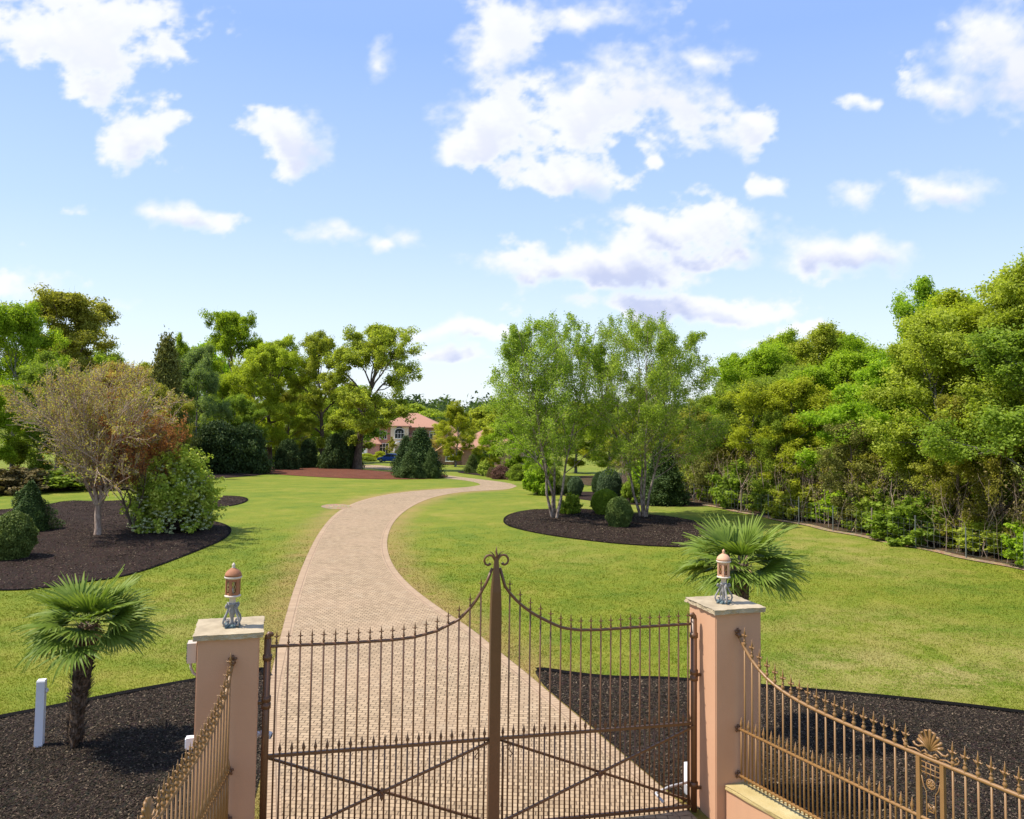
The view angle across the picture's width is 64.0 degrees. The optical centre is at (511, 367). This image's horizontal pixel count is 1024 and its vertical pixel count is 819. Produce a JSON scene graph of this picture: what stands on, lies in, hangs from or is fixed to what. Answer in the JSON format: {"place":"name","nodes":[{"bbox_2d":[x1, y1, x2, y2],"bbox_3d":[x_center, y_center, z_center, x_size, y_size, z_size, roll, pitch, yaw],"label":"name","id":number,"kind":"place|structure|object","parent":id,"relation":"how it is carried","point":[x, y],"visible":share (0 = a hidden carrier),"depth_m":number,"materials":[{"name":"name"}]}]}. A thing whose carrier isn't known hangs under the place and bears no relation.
{"place":"outdoors","nodes":[
{"label":"outdoors","id":0,"kind":"place"},
{"bbox_2d":[258,547,508,818],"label":"gate leaf","id":1,"kind":"object","parent":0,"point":[492,739],"visible":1,"depth_m":9.97,"materials":[{"name":"brown metal"}]},
{"bbox_2d":[280,465,696,818],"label":"driveway","id":2,"kind":"structure","parent":0,"point":[352,584],"depth_m":14.79,"materials":[{"name":"brick"}]},
{"bbox_2d":[267,485,480,818],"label":"driveway border","id":3,"kind":"object","parent":2,"relation":"on","point":[289,620],"visible":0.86,"depth_m":16.88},
{"bbox_2d":[380,486,691,816],"bbox_3d":[-2.173,7.336,36.025,7.093,0.300,51.233,1,-3,-2],"label":"driveway border","id":4,"kind":"object","parent":2,"relation":"on","point":[475,636],"visible":0.84,"depth_m":16.05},
{"bbox_2d":[0,0,1023,363],"bbox_3d":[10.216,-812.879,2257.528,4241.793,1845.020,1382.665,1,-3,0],"label":"cloud","id":5,"kind":"structure","parent":0,"point":[86,40],"depth_m":2716.48,"materials":[{"name":"white"}]},
{"bbox_2d":[0,422,1023,818],"bbox_3d":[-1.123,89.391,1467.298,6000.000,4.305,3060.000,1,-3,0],"label":"lawn","id":6,"kind":"structure","parent":0,"point":[280,500],"depth_m":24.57,"materials":[{"name":"green plant"}]},
{"bbox_2d":[0,465,49,495],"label":"undergrowth bush","id":7,"kind":"object","parent":6,"relation":"on","point":[14,480],"visible":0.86,"depth_m":49.05,"materials":[{"name":"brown plant"}]},
{"bbox_2d":[0,282,121,474],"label":"hardwood tree","id":8,"kind":"object","parent":6,"relation":"on","point":[82,330],"visible":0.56,"depth_m":69.10,"materials":[{"name":"green plant"}]},
{"bbox_2d":[36,468,90,490],"bbox_3d":[-28.667,7.123,51.777,4.953,1.514,4.660,1,-3,-10],"label":"undergrowth bush","id":9,"kind":"object","parent":6,"relation":"on","point":[58,482],"visible":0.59,"depth_m":50.97,"materials":[{"name":"green plant"}]},
{"bbox_2d":[0,496,246,590],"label":"mulch bed","id":10,"kind":"object","parent":6,"relation":"on","point":[92,568],"visible":0.62,"depth_m":29.83,"materials":[{"name":"black soil"}]},
{"bbox_2d":[0,509,39,560],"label":"clipped bush","id":11,"kind":"object","parent":10,"relation":"on","point":[19,531],"visible":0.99,"depth_m":27.41,"materials":[{"name":"green plant"}]},
{"bbox_2d":[10,478,65,531],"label":"spreading conifer","id":12,"kind":"object","parent":10,"relation":"on","point":[29,501],"visible":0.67,"depth_m":33.90,"materials":[{"name":"green plant"}]},
{"bbox_2d":[0,356,192,534],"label":"maple tree","id":13,"kind":"object","parent":10,"relation":"on","point":[83,444],"visible":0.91,"depth_m":32.28,"materials":[{"name":"brown plant"}]},
{"bbox_2d":[85,390,191,524],"bbox_3d":[-15.621,3.648,33.778,4.050,5.613,4.040,1,-3,0],"label":"red maple","id":14,"kind":"object","parent":10,"relation":"on","point":[164,447],"visible":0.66,"depth_m":33.29,"materials":[{"name":"brown plant"}]},
{"bbox_2d":[119,441,228,533],"bbox_3d":[-14.458,5.083,34.831,4.380,3.909,3.875,1,-3,1],"label":"viburnum","id":15,"kind":"object","parent":10,"relation":"on","point":[180,497],"visible":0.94,"depth_m":34.19,"materials":[{"name":"green plant"}]},
{"bbox_2d":[0,495,1023,818],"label":"bark chips","id":16,"kind":"object","parent":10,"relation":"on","point":[98,735],"visible":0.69,"depth_m":13.04,"materials":[{"name":"black wood"}]},
{"bbox_2d":[0,671,262,818],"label":"mulch bed","id":17,"kind":"object","parent":6,"relation":"on","point":[42,777],"visible":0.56,"depth_m":11.89,"materials":[{"name":"black soil"}]},
{"bbox_2d":[34,678,48,747],"bbox_3d":[-7.090,5.268,12.345,0.159,1.102,0.125,2,-3,-14],"label":"marker post","id":18,"kind":"object","parent":17,"relation":"on","point":[42,689],"visible":0.96,"depth_m":12.30,"materials":[{"name":"white plastic"}]},
{"bbox_2d":[8,564,164,748],"bbox_3d":[-6.391,4.392,12.342,2.129,2.747,2.248,1,-3,0],"label":"fan palm","id":19,"kind":"object","parent":17,"relation":"on","point":[124,621],"visible":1,"depth_m":12.20,"materials":[{"name":"green plant"}]},
{"bbox_2d":[0,667,262,717],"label":"bed edge","id":20,"kind":"object","parent":17,"relation":"on","point":[101,696],"visible":0.6,"depth_m":14.73,"materials":[{"name":"soil"}]},
{"bbox_2d":[193,616,264,818],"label":"gate pillar","id":21,"kind":"structure","parent":6,"relation":"on","point":[218,643],"depth_m":9.51,"materials":[{"name":"pink paint"}]},
{"bbox_2d":[222,563,241,627],"bbox_3d":[-3.357,2.732,9.847,0.208,0.760,0.206,1,-3,-11],"label":"pillar lantern","id":22,"kind":"object","parent":21,"relation":"on","point":[233,574],"visible":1,"depth_m":9.80,"materials":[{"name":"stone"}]},
{"bbox_2d":[198,307,267,423],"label":"hardwood tree","id":23,"kind":"object","parent":6,"relation":"on","point":[231,334],"visible":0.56,"depth_m":111.25,"materials":[{"name":"green plant"}]},
{"bbox_2d":[203,393,269,440],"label":"hardwood tree","id":24,"kind":"object","parent":6,"relation":"on","point":[248,408],"visible":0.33,"depth_m":89.61,"materials":[{"name":"green plant"}]},
{"bbox_2d":[205,473,267,478],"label":"mulch bed","id":25,"kind":"object","parent":6,"relation":"on","point":[228,475],"visible":0.15,"depth_m":73.61,"materials":[{"name":"brown soil"}]},
{"bbox_2d":[190,418,256,473],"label":"evergreen shrub","id":26,"kind":"object","parent":25,"relation":"on","point":[221,443],"visible":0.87,"depth_m":76.42,"materials":[{"name":"green plant"}]},
{"bbox_2d":[236,422,274,473],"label":"evergreen shrub","id":27,"kind":"object","parent":25,"relation":"on","point":[257,453],"visible":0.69,"depth_m":78.81,"materials":[{"name":"green plant"}]},
{"bbox_2d":[216,350,290,446],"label":"hardwood tree","id":28,"kind":"object","parent":6,"relation":"on","point":[254,366],"visible":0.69,"depth_m":98.54,"materials":[{"name":"green plant"}]},
{"bbox_2d":[222,333,312,464],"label":"oak tree","id":29,"kind":"object","parent":6,"relation":"on","point":[279,349],"visible":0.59,"depth_m":103.94,"materials":[{"name":"green plant"}]},
{"bbox_2d":[270,389,314,455],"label":"tree","id":30,"kind":"object","parent":6,"relation":"on","point":[289,397],"visible":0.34,"depth_m":111.14,"materials":[{"name":"green plant"}]},
{"bbox_2d":[286,329,349,456],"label":"oak tree","id":31,"kind":"object","parent":6,"relation":"on","point":[319,342],"visible":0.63,"depth_m":103.52,"materials":[{"name":"green plant"}]},
{"bbox_2d":[268,466,445,478],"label":"mulch bed","id":32,"kind":"object","parent":6,"relation":"on","point":[346,473],"visible":0.59,"depth_m":79.95,"materials":[{"name":"brown soil"}]},
{"bbox_2d":[270,438,302,468],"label":"evergreen shrub","id":33,"kind":"object","parent":32,"relation":"on","point":[287,452],"visible":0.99,"depth_m":90.78,"materials":[{"name":"green plant"}]},
{"bbox_2d":[299,438,320,467],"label":"evergreen shrub","id":34,"kind":"object","parent":32,"relation":"on","point":[308,456],"visible":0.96,"depth_m":97.86,"materials":[{"name":"green plant"}]},
{"bbox_2d":[316,433,352,468],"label":"evergreen shrub","id":35,"kind":"object","parent":32,"relation":"on","point":[336,454],"visible":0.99,"depth_m":95.70,"materials":[{"name":"green plant"}]},
{"bbox_2d":[316,322,426,469],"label":"oak tree","id":36,"kind":"object","parent":32,"relation":"on","point":[379,343],"visible":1,"depth_m":96.20,"materials":[{"name":"green plant"}]},
{"bbox_2d":[393,451,426,478],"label":"conifer","id":37,"kind":"object","parent":32,"relation":"on","point":[409,467],"visible":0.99,"depth_m":72.73,"materials":[{"name":"green plant"}]},
{"bbox_2d":[391,424,447,477],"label":"conifer","id":38,"kind":"object","parent":32,"relation":"on","point":[420,444],"visible":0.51,"depth_m":75.96,"materials":[{"name":"green plant"}]},
{"bbox_2d":[356,413,461,454],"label":"house","id":39,"kind":"structure","parent":6,"relation":"on","point":[400,429],"depth_m":171.41,"materials":[{"name":"paint"}]},
{"bbox_2d":[199,390,697,431],"bbox_3d":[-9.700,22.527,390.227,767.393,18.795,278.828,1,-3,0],"label":"distant wood","id":40,"kind":"object","parent":6,"relation":"on","point":[440,405],"visible":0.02,"depth_m":289.66,"materials":[{"name":"green plant"}]},
{"bbox_2d":[430,399,477,466],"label":"hardwood tree","id":41,"kind":"object","parent":6,"relation":"on","point":[458,415],"visible":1,"depth_m":117.07,"materials":[{"name":"green plant"}]},
{"bbox_2d":[435,429,525,465],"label":"outbuilding","id":42,"kind":"structure","parent":6,"relation":"on","point":[465,456],"depth_m":127.64,"materials":[{"name":"orange brick"}]},
{"bbox_2d":[479,408,531,468],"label":"hardwood tree","id":43,"kind":"object","parent":6,"relation":"on","point":[518,459],"visible":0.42,"depth_m":85.09,"materials":[{"name":"green plant"}]},
{"bbox_2d":[521,459,552,495],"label":"leafy bush","id":44,"kind":"object","parent":6,"relation":"on","point":[534,482],"visible":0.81,"depth_m":52.90,"materials":[{"name":"green plant"}]},
{"bbox_2d":[575,395,625,468],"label":"hardwood tree","id":45,"kind":"object","parent":6,"relation":"on","point":[586,444],"visible":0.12,"depth_m":91.44,"materials":[{"name":"green plant"}]},
{"bbox_2d":[503,509,707,546],"bbox_3d":[4.453,7.327,38.438,9.744,0.150,12.396,1,-3,0],"label":"mulch bed","id":46,"kind":"object","parent":6,"relation":"on","point":[626,534],"visible":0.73,"depth_m":36.53,"materials":[{"name":"black soil"}]},
{"bbox_2d":[479,310,625,517],"bbox_3d":[1.863,2.259,40.666,7.626,10.572,6.811,4,-4,-42],"label":"birch tree","id":47,"kind":"object","parent":46,"relation":"on","point":[546,377],"visible":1,"depth_m":39.85,"materials":[{"name":"green plant"}]},
{"bbox_2d":[589,488,616,514],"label":"clipped bush","id":48,"kind":"object","parent":46,"relation":"on","point":[600,499],"visible":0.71,"depth_m":41.62,"materials":[{"name":"green plant"}]},
{"bbox_2d":[605,496,634,526],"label":"clipped bush","id":49,"kind":"object","parent":46,"relation":"on","point":[619,512],"visible":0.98,"depth_m":37.02,"materials":[{"name":"green plant"}]},
{"bbox_2d":[562,306,732,516],"bbox_3d":[6.540,2.281,40.907,7.999,10.670,8.518,2,-3,-21],"label":"birch tree","id":50,"kind":"object","parent":46,"relation":"on","point":[661,382],"visible":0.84,"depth_m":40.05,"materials":[{"name":"green plant"}]},
{"bbox_2d":[564,491,707,506],"bbox_3d":[6.896,8.175,50.919,5.271,0.198,11.359,3,-4,-38],"label":"mulch bed","id":51,"kind":"object","parent":6,"relation":"on","point":[585,495],"visible":0.26,"depth_m":48.30,"materials":[{"name":"brown soil"}]},
{"bbox_2d":[596,469,622,496],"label":"clipped bush","id":52,"kind":"object","parent":51,"relation":"on","point":[613,482],"visible":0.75,"depth_m":51.08,"materials":[{"name":"green plant"}]},
{"bbox_2d":[635,438,694,506],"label":"conifer","id":53,"kind":"object","parent":51,"relation":"on","point":[668,486],"visible":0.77,"depth_m":47.24,"materials":[{"name":"green plant"}]},
{"bbox_2d":[684,594,765,818],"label":"gate pillar","id":54,"kind":"structure","parent":6,"relation":"on","point":[720,683],"depth_m":10.63,"materials":[{"name":"pink paint"}]},
{"bbox_2d":[499,568,700,818],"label":"gate leaf","id":55,"kind":"object","parent":54,"relation":"attached to","point":[692,783],"visible":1,"depth_m":10.55,"materials":[{"name":"brown metal"}]},
{"bbox_2d":[714,549,732,604],"bbox_3d":[2.834,2.795,10.970,0.193,0.714,0.195,-2,-4,38],"label":"pillar lantern","id":56,"kind":"object","parent":54,"relation":"on","point":[723,560],"visible":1,"depth_m":10.93,"materials":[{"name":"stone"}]},
{"bbox_2d":[725,781,814,818],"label":"wall","id":57,"kind":"structure","parent":6,"relation":"on","point":[745,800],"depth_m":10.13,"materials":[{"name":"pink paint"}]},
{"bbox_2d":[734,627,1023,818],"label":"wing fence","id":58,"kind":"object","parent":57,"relation":"on","point":[929,743],"visible":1,"depth_m":9.12,"materials":[{"name":"gold metal"}]},
{"bbox_2d":[536,670,1023,818],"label":"mulch bed","id":59,"kind":"object","parent":6,"relation":"on","point":[971,746],"visible":0.47,"depth_m":12.89,"materials":[{"name":"black soil"}]},
{"bbox_2d":[668,508,812,606],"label":"fan palm","id":60,"kind":"object","parent":59,"relation":"on","point":[744,543],"visible":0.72,"depth_m":12.98,"materials":[{"name":"green plant"}]},
{"bbox_2d":[536,667,1023,712],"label":"bed edge","id":61,"kind":"object","parent":59,"relation":"on","point":[836,691],"visible":0.71,"depth_m":15.33,"materials":[{"name":"soil"}]},
{"bbox_2d":[0,0,1023,410],"label":"sky","id":62,"kind":"structure","parent":0,"point":[382,173],"materials":[{"name":"blue"}]},
{"bbox_2d":[743,324,817,420],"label":"hardwood tree","id":63,"kind":"object","parent":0,"point":[786,337],"visible":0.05,"depth_m":66.01,"materials":[{"name":"green plant"}]},
{"bbox_2d":[561,475,1021,566],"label":"wood floor","id":64,"kind":"structure","parent":0,"point":[586,480],"depth_m":37.30,"materials":[{"name":"brown plant"}]},
{"bbox_2d":[677,422,745,501],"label":"cedar","id":65,"kind":"object","parent":64,"relation":"on","point":[700,481],"visible":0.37,"depth_m":49.22,"materials":[{"name":"green plant"}]},
{"bbox_2d":[704,456,760,508],"bbox_3d":[12.933,6.618,46.841,3.710,3.145,3.752,0,-3,4],"label":"undergrowth bush","id":66,"kind":"object","parent":64,"relation":"on","point":[734,483],"visible":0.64,"depth_m":46.22,"materials":[{"name":"green plant"}]},
{"bbox_2d":[692,338,804,454],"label":"hardwood tree","id":67,"kind":"object","parent":64,"relation":"on","point":[762,358],"visible":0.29,"depth_m":55.64,"materials":[{"name":"green plant"}]},
{"bbox_2d":[691,374,814,474],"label":"hardwood tree","id":68,"kind":"object","parent":64,"relation":"on","point":[725,407],"visible":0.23,"depth_m":49.59,"materials":[{"name":"green plant"}]},
{"bbox_2d":[745,471,787,514],"bbox_3d":[13.861,6.744,43.791,2.770,2.456,2.606,0,-3,8],"label":"undergrowth bush","id":69,"kind":"object","parent":64,"relation":"on","point":[762,492],"visible":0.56,"depth_m":43.24,"materials":[{"name":"green plant"}]},
{"bbox_2d":[752,408,800,493],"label":"tree","id":70,"kind":"object","parent":64,"relation":"on","point":[774,417],"visible":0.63,"depth_m":43.85,"materials":[{"name":"green plant"}]},
{"bbox_2d":[715,372,857,482],"bbox_3d":[15.268,4.058,44.964,7.686,7.709,7.076,1,-3,-7],"label":"hardwood tree","id":71,"kind":"object","parent":64,"relation":"on","point":[783,395],"visible":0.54,"depth_m":44.56,"materials":[{"name":"green plant"}]},
{"bbox_2d":[762,477,819,519],"bbox_3d":[14.589,6.727,41.989,3.194,2.314,3.230,-1,-4,34],"label":"undergrowth bush","id":72,"kind":"object","parent":64,"relation":"on","point":[796,488],"visible":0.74,"depth_m":41.43,"materials":[{"name":"green plant"}]},
{"bbox_2d":[743,359,858,481],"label":"hardwood tree","id":73,"kind":"object","parent":64,"relation":"on","point":[786,369],"visible":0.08,"depth_m":51.41,"materials":[{"name":"green plant"}]},
{"bbox_2d":[603,465,1023,565],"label":"wire fence","id":74,"kind":"object","parent":64,"relation":"on","point":[740,509],"visible":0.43,"depth_m":35.57,"materials":[{"name":"brown metal"}]},
{"bbox_2d":[609,437,1023,537],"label":"vines","id":75,"kind":"object","parent":64,"relation":"on","point":[812,482],"visible":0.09,"depth_m":35.94,"materials":[{"name":"green plant"}]},
{"bbox_2d":[756,318,876,416],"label":"hardwood tree","id":76,"kind":"object","parent":64,"relation":"on","point":[823,338],"visible":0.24,"depth_m":56.99,"materials":[{"name":"green plant"}]},
{"bbox_2d":[610,443,1023,562],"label":"brush","id":77,"kind":"object","parent":64,"relation":"on","point":[891,486],"visible":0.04,"depth_m":36.52,"materials":[{"name":"green plant"}]},
{"bbox_2d":[804,478,860,521],"bbox_3d":[16.332,6.528,39.526,3.426,2.474,3.641,1,-3,-11],"label":"undergrowth bush","id":78,"kind":"object","parent":64,"relation":"on","point":[823,507],"visible":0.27,"depth_m":39.37,"materials":[{"name":"green plant"}]},
{"bbox_2d":[814,420,886,529],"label":"cedar","id":79,"kind":"object","parent":64,"relation":"on","point":[838,501],"visible":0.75,"depth_m":38.01,"materials":[{"name":"green plant"}]},
{"bbox_2d":[778,330,934,474],"bbox_3d":[19.331,2.983,45.853,7.739,10.067,8.009,1,-3,-9],"label":"hardwood tree","id":80,"kind":"object","parent":64,"relation":"on","point":[842,366],"visible":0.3,"depth_m":45.94,"materials":[{"name":"green plant"}]},
{"bbox_2d":[693,501,1023,569],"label":"wood edge litter","id":81,"kind":"object","parent":64,"relation":"on","point":[943,552],"visible":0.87,"depth_m":34.55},
{"bbox_2d":[791,347,959,488],"bbox_3d":[17.825,3.336,39.981,7.839,8.664,7.575,2,-4,-27],"label":"hardwood tree","id":82,"kind":"object","parent":64,"relation":"on","point":[855,411],"visible":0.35,"depth_m":39.77,"materials":[{"name":"green plant"}]},
{"bbox_2d":[841,475,912,535],"bbox_3d":[16.656,6.232,36.588,3.306,2.812,3.268,1,-3,-8],"label":"undergrowth bush","id":83,"kind":"object","parent":64,"relation":"on","point":[866,505],"visible":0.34,"depth_m":36.48,"materials":[{"name":"green plant"}]},
{"bbox_2d":[839,448,926,518],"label":"sapling","id":84,"kind":"object","parent":64,"relation":"on","point":[873,458],"visible":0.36,"depth_m":37.28,"materials":[{"name":"green plant"}]},
{"bbox_2d":[862,491,961,545],"bbox_3d":[16.923,6.325,34.305,3.759,2.290,3.995,1,-3,-4],"label":"undergrowth bush","id":85,"kind":"object","parent":64,"relation":"on","point":[882,526],"visible":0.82,"depth_m":33.74,"materials":[{"name":"green plant"}]},
{"bbox_2d":[830,287,1023,501],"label":"hardwood tree","id":86,"kind":"object","parent":64,"relation":"on","point":[954,301],"visible":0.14,"depth_m":40.50,"materials":[{"name":"green plant"}]},
{"bbox_2d":[894,458,971,542],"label":"sapling","id":87,"kind":"object","parent":64,"relation":"on","point":[934,467],"visible":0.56,"depth_m":33.91,"materials":[{"name":"green plant"}]},
{"bbox_2d":[883,274,986,433],"bbox_3d":[24.577,1.281,48.102,8.995,13.863,7.499,1,-3,-2],"label":"hardwood tree","id":88,"kind":"object","parent":64,"relation":"on","point":[923,288],"visible":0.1,"depth_m":48.83,"materials":[{"name":"green plant"}]},
{"bbox_2d":[854,307,1023,510],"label":"hardwood tree","id":89,"kind":"object","parent":64,"relation":"on","point":[915,393],"visible":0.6,"depth_m":35.31,"materials":[{"name":"green plant"}]},
{"bbox_2d":[908,393,992,546],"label":"cedar","id":90,"kind":"object","parent":64,"relation":"on","point":[942,402],"visible":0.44,"depth_m":32.87,"materials":[{"name":"green plant"}]},
{"bbox_2d":[909,323,1023,525],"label":"hardwood tree","id":91,"kind":"object","parent":64,"relation":"on","point":[1002,352],"visible":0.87,"depth_m":31.25,"materials":[{"name":"green plant"}]},
{"bbox_2d":[912,246,1023,519],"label":"hardwood tree","id":92,"kind":"object","parent":64,"relation":"on","point":[1006,303],"visible":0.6,"depth_m":35.17,"materials":[{"name":"green plant"}]},
{"bbox_2d":[938,514,1015,554],"bbox_3d":[18.530,6.476,31.594,3.458,1.671,3.419,0,-3,16],"label":"undergrowth bush","id":93,"kind":"object","parent":64,"relation":"on","point":[978,540],"visible":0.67,"depth_m":31.24,"materials":[{"name":"green plant"}]},
{"bbox_2d":[959,434,1023,543],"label":"sapling","id":94,"kind":"object","parent":64,"relation":"on","point":[994,469],"visible":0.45,"depth_m":31.32,"materials":[{"name":"green plant"}]},
{"bbox_2d":[999,519,1023,566],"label":"undergrowth bush","id":95,"kind":"object","parent":64,"relation":"on","point":[1014,553],"visible":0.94,"depth_m":28.86,"materials":[{"name":"green plant"}]},
{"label":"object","id":96,"kind":"structure","parent":0,"visible":0},
{"bbox_2d":[0,380,36,461],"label":"hardwood tree","id":97,"kind":"object","parent":96,"relation":"on","point":[6,453],"visible":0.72,"depth_m":52.24,"materials":[{"name":"green plant"}]},
{"bbox_2d":[0,298,73,469],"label":"hardwood tree","id":98,"kind":"object","parent":96,"relation":"on","point":[26,328],"visible":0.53,"depth_m":61.87,"materials":[{"name":"green plant"}]},
{"bbox_2d":[0,350,90,470],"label":"hardwood tree","id":99,"kind":"object","parent":96,"relation":"on","point":[33,371],"visible":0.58,"depth_m":55.33,"materials":[{"name":"green plant"}]},
{"bbox_2d":[85,360,169,462],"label":"hardwood tree","id":100,"kind":"object","parent":96,"relation":"on","point":[110,374],"visible":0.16,"depth_m":59.24,"materials":[{"name":"green plant"}]},
{"bbox_2d":[127,381,197,461],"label":"hardwood tree","id":101,"kind":"object","parent":96,"relation":"on","point":[163,390],"visible":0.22,"depth_m":66.46,"materials":[{"name":"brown plant"}]},
{"bbox_2d":[128,325,202,468],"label":"cedar","id":102,"kind":"object","parent":96,"relation":"on","point":[166,368],"visible":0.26,"depth_m":73.58,"materials":[{"name":"green plant"}]},
{"bbox_2d":[176,340,233,438],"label":"poplar tree","id":103,"kind":"object","parent":96,"relation":"on","point":[198,358],"visible":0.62,"depth_m":83.22,"materials":[{"name":"green plant"}]},
{"bbox_3d":[-3.077,5.524,7.628,0.377,0.700,3.636,1,-3,-5],"label":"low wall","id":104,"kind":"object","parent":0,"visible":0},
{"bbox_2d":[137,654,236,818],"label":"wing fence","id":105,"kind":"object","parent":104,"relation":"on","point":[214,805],"visible":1,"depth_m":8.45,"materials":[{"name":"gold metal"}]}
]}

